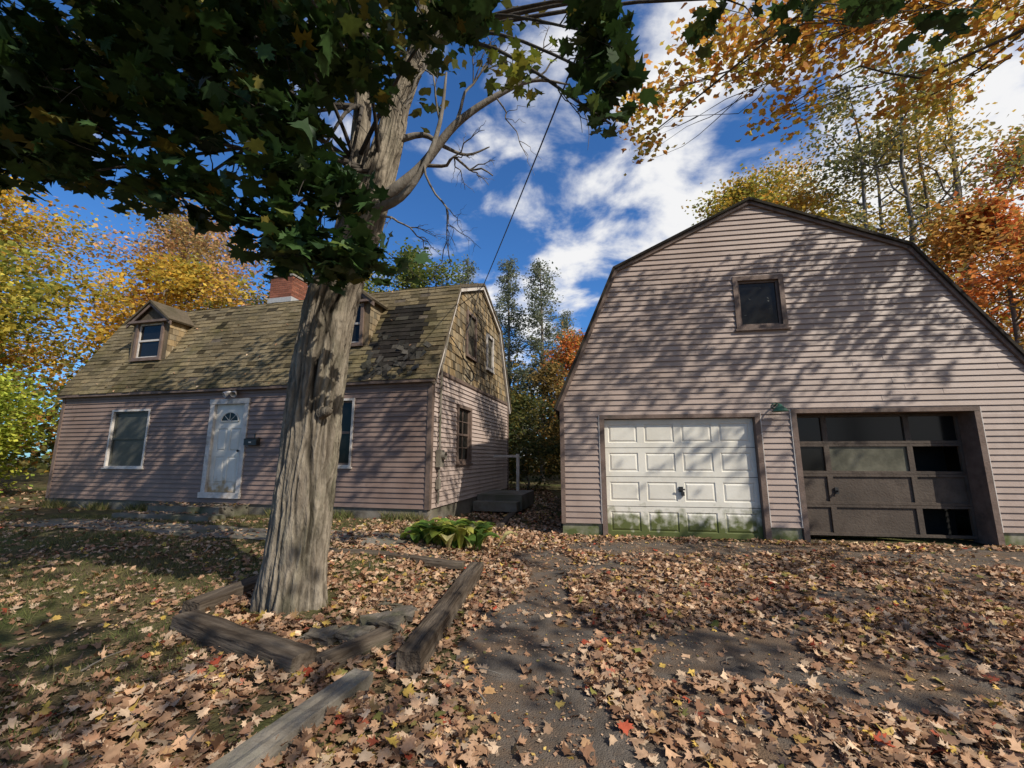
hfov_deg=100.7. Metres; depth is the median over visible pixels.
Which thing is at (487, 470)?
gable siding
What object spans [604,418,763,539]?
white garage door
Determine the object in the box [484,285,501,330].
roof deck
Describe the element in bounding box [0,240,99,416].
maple tree
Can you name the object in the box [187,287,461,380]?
roof deck
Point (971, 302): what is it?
roof
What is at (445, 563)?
landscape timber
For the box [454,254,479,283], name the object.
pine tree
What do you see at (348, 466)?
window casing
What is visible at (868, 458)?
cloudy door panels
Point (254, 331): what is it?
roof shingles
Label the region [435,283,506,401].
gable shingles
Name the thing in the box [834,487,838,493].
door latch
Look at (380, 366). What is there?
loose shingles
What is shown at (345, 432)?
window sash
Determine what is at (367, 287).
maple tree
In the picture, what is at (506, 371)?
roof deck
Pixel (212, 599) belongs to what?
landscape timber
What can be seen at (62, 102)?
maple tree
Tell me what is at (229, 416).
fanlight glass
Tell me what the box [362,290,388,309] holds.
dormer roof
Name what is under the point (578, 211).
sky
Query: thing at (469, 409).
gable window casing
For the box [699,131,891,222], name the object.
maple tree
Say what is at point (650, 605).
fallen leaves
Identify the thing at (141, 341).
dormer window sash
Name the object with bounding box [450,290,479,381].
service cables
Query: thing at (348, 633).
stone
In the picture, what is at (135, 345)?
dormer window casing
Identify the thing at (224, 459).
front door
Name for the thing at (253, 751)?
landscape timber
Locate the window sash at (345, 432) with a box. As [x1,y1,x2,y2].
[338,401,351,464]
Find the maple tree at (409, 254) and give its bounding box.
[364,237,469,292]
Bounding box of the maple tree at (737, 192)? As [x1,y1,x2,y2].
[681,163,879,225]
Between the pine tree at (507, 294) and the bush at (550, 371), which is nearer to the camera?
the bush at (550, 371)
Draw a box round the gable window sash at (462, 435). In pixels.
[458,408,468,460]
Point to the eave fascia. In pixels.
(365, 383)
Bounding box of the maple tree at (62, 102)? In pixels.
[0,0,990,617]
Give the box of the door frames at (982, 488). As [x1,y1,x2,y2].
[560,401,1005,547]
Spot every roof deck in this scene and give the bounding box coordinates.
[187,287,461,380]
[393,331,511,411]
[461,284,484,286]
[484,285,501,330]
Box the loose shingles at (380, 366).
[358,332,431,380]
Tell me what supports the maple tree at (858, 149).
on the ground at (58, 629)
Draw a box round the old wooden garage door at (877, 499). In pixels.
[797,413,978,538]
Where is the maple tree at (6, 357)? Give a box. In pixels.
[0,328,86,419]
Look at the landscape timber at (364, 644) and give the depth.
3.05 m
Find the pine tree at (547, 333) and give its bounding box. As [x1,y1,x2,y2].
[510,257,567,480]
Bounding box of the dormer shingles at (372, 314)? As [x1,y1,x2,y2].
[361,296,383,344]
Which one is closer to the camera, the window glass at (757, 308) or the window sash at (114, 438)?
the window glass at (757, 308)
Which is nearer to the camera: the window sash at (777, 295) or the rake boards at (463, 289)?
the window sash at (777, 295)
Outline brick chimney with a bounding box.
[267,273,307,302]
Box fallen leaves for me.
[0,285,1023,767]
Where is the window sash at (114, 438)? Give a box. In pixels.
[108,411,147,465]
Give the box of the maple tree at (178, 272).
[38,247,263,421]
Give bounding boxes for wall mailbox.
[243,434,259,444]
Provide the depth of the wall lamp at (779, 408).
7.47 m
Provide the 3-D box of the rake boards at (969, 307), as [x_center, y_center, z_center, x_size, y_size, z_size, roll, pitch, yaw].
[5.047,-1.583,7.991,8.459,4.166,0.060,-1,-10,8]
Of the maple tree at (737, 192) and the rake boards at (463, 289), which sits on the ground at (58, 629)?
the maple tree at (737, 192)
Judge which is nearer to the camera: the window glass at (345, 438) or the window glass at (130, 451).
the window glass at (345, 438)
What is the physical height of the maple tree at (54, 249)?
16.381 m
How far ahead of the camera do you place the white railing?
12.50 m
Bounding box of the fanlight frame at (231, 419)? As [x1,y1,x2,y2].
[221,412,238,421]
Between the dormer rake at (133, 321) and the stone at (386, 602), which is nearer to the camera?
the stone at (386, 602)
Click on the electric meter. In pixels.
(441, 456)
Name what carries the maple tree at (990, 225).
on the ground at (58, 629)
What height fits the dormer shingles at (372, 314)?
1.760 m
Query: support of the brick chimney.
on the roof deck at (472, 285)
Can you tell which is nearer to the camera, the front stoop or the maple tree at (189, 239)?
the front stoop
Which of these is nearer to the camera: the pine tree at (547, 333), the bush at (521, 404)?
the bush at (521, 404)
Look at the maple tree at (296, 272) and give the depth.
22.31 m
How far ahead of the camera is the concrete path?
7.32 m
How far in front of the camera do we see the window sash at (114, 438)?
10.67 m
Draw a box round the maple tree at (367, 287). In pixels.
[363,281,398,292]
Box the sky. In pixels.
[0,0,1023,458]
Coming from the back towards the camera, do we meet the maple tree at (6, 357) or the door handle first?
the maple tree at (6, 357)
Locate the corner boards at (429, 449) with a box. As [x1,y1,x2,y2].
[45,370,508,509]
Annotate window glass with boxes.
[110,413,147,463]
[138,325,160,356]
[338,403,351,462]
[352,306,360,341]
[459,410,467,458]
[739,282,778,323]
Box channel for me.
[598,407,1003,532]
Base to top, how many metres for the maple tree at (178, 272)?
10.576 m
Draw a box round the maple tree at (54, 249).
[0,168,111,373]
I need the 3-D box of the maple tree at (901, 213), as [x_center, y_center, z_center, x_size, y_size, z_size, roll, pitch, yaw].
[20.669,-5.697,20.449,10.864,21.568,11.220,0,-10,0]
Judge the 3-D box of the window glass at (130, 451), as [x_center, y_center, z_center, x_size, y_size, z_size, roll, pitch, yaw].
[-9.564,1.366,10.640,1.117,1.350,0.272,0,-10,0]
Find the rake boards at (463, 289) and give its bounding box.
[60,286,510,413]
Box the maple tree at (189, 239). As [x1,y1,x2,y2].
[34,180,269,369]
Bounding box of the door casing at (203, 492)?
[197,398,250,498]
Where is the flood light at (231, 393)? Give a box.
[222,391,237,396]
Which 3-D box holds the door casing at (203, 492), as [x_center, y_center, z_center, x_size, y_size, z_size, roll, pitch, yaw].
[-6.635,1.473,9.852,1.140,2.270,0.160,-2,-10,13]
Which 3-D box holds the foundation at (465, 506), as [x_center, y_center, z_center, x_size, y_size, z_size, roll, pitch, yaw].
[-6.048,3.498,12.699,10.570,0.530,6.400,-2,-10,13]
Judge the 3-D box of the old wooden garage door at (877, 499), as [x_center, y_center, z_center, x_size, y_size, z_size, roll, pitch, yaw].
[6.525,1.604,7.570,2.770,2.135,0.030,-1,-10,8]
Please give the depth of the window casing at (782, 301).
8.03 m
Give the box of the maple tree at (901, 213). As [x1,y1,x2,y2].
[825,38,1023,339]
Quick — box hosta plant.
[400,517,517,550]
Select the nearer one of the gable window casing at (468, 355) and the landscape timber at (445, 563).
the landscape timber at (445, 563)
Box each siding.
[48,383,501,508]
[431,373,507,508]
[559,205,1023,532]
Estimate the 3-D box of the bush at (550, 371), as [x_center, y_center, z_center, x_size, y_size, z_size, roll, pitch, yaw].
[2.137,1.831,20.153,5.115,6.577,4.769,-9,-13,41]
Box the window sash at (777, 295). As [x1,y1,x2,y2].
[737,280,781,325]
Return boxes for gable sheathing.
[464,316,492,369]
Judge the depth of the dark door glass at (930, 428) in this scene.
7.73 m
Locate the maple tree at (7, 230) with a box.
[0,174,131,394]
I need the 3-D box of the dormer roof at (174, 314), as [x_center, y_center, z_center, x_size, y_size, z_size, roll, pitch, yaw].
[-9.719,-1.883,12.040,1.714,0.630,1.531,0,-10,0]
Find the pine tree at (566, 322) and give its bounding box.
[540,310,581,424]
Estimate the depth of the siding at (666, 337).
7.89 m
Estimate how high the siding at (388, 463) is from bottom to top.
6.020 m
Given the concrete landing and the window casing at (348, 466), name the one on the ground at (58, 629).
the concrete landing
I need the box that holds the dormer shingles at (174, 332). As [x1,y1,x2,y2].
[129,307,189,359]
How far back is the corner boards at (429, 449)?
8.82 m
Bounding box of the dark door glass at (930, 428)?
[797,416,956,470]
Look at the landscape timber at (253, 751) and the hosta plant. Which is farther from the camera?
the hosta plant
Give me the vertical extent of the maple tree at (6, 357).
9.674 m
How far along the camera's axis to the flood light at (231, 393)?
9.88 m
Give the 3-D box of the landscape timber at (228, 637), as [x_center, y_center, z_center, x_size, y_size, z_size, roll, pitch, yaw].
[-2.010,1.910,3.095,1.488,0.230,0.201,-5,-13,28]
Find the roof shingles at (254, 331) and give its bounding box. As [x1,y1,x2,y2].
[57,285,460,395]
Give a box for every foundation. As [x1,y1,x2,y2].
[47,488,506,520]
[563,515,1023,546]
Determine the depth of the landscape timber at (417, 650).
3.38 m
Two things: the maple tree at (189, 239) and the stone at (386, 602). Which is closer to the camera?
the stone at (386, 602)
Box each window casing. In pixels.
[101,409,151,468]
[129,322,165,361]
[337,398,355,468]
[351,302,364,346]
[455,404,472,464]
[465,309,477,362]
[486,333,494,374]
[732,274,790,330]
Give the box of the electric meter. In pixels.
[435,334,449,503]
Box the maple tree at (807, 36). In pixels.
[613,0,1023,175]
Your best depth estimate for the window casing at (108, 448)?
10.59 m
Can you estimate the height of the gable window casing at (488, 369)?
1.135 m
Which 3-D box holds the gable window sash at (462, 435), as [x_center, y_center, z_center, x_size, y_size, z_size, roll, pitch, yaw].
[-1.236,1.267,10.580,0.048,1.276,0.860,-2,-10,13]
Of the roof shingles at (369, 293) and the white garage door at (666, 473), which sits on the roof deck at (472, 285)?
the roof shingles at (369, 293)
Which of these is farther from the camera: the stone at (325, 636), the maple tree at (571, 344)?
the maple tree at (571, 344)
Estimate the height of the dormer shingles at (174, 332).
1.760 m
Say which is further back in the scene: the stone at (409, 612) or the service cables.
the service cables
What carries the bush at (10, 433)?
on the ground at (58, 629)
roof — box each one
[125,300,194,326]
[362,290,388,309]
[554,197,1023,420]
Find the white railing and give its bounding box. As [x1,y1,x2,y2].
[493,454,519,490]
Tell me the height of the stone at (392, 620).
0.190 m
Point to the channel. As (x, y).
(795, 468)
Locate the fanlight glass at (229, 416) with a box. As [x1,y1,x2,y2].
[222,413,237,420]
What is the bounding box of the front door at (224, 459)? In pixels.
[207,404,243,491]
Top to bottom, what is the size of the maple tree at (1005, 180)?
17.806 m
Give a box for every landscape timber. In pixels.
[169,610,316,680]
[182,574,258,613]
[206,668,373,767]
[315,626,392,667]
[329,547,464,568]
[396,562,483,675]
[496,511,519,529]
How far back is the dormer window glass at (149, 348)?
11.51 m
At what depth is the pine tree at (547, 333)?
27.69 m
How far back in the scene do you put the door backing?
7.86 m
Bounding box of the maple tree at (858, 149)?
[777,34,1023,284]
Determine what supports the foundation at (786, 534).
on the ground at (58, 629)
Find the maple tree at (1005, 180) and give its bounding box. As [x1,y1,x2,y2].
[900,127,1023,333]
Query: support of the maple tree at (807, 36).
on the ground at (58, 629)
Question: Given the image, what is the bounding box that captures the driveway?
[430,536,1023,767]
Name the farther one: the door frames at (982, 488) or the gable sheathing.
the gable sheathing
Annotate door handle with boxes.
[678,487,684,495]
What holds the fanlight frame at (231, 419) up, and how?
attached to the front door at (224, 459)
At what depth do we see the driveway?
2.95 m
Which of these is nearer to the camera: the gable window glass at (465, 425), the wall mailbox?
the wall mailbox
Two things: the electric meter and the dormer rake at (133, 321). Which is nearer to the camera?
the electric meter
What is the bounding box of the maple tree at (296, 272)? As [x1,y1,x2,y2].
[176,259,314,310]
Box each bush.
[0,361,63,492]
[509,387,560,490]
[516,357,568,478]
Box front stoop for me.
[111,502,247,521]
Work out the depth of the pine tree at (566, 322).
31.98 m
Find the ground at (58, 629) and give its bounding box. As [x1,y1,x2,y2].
[0,459,991,767]
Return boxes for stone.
[301,625,340,646]
[334,625,374,642]
[360,611,404,635]
[378,597,403,609]
[392,605,416,624]
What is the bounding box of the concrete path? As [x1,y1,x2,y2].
[9,518,463,558]
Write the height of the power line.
1.873 m
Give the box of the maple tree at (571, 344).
[536,321,584,443]
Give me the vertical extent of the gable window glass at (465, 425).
1.276 m
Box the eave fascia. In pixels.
[57,378,436,398]
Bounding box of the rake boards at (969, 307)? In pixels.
[556,200,1023,410]
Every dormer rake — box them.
[126,303,171,328]
[360,293,373,304]
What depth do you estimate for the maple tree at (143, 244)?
26.82 m
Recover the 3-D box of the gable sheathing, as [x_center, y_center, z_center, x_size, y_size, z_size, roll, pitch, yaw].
[-0.915,-1.332,12.265,0.001,3.200,6.400,-2,-10,13]
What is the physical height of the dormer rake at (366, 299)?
0.690 m
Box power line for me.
[482,51,577,286]
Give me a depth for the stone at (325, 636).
3.21 m
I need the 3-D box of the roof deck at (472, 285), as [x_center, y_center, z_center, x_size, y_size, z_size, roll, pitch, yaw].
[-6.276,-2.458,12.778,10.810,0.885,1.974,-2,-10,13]
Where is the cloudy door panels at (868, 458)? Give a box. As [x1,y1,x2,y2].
[829,446,908,470]
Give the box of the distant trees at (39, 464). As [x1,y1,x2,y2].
[0,330,1023,474]
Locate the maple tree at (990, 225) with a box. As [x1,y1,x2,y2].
[897,183,1023,348]
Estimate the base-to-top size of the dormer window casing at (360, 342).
1.125 m
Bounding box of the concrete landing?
[473,490,533,511]
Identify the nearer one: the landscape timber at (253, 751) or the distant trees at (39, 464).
the landscape timber at (253, 751)
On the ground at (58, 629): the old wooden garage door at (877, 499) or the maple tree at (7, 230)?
the maple tree at (7, 230)
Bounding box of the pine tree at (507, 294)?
[493,258,545,479]
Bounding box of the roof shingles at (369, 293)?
[129,283,483,317]
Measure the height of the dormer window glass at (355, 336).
0.955 m
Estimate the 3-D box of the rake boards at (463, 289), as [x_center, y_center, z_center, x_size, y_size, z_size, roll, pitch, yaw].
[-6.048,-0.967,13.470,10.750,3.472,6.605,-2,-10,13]
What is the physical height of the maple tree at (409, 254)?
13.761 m
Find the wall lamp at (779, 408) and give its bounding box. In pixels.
[771,403,788,411]
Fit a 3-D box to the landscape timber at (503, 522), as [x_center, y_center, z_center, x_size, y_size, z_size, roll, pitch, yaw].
[-0.049,3.196,10.104,0.152,0.177,3.031,0,-10,8]
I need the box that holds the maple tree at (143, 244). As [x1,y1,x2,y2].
[49,222,268,369]
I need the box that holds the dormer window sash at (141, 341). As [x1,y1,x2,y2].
[136,323,161,357]
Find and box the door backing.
[606,418,957,540]

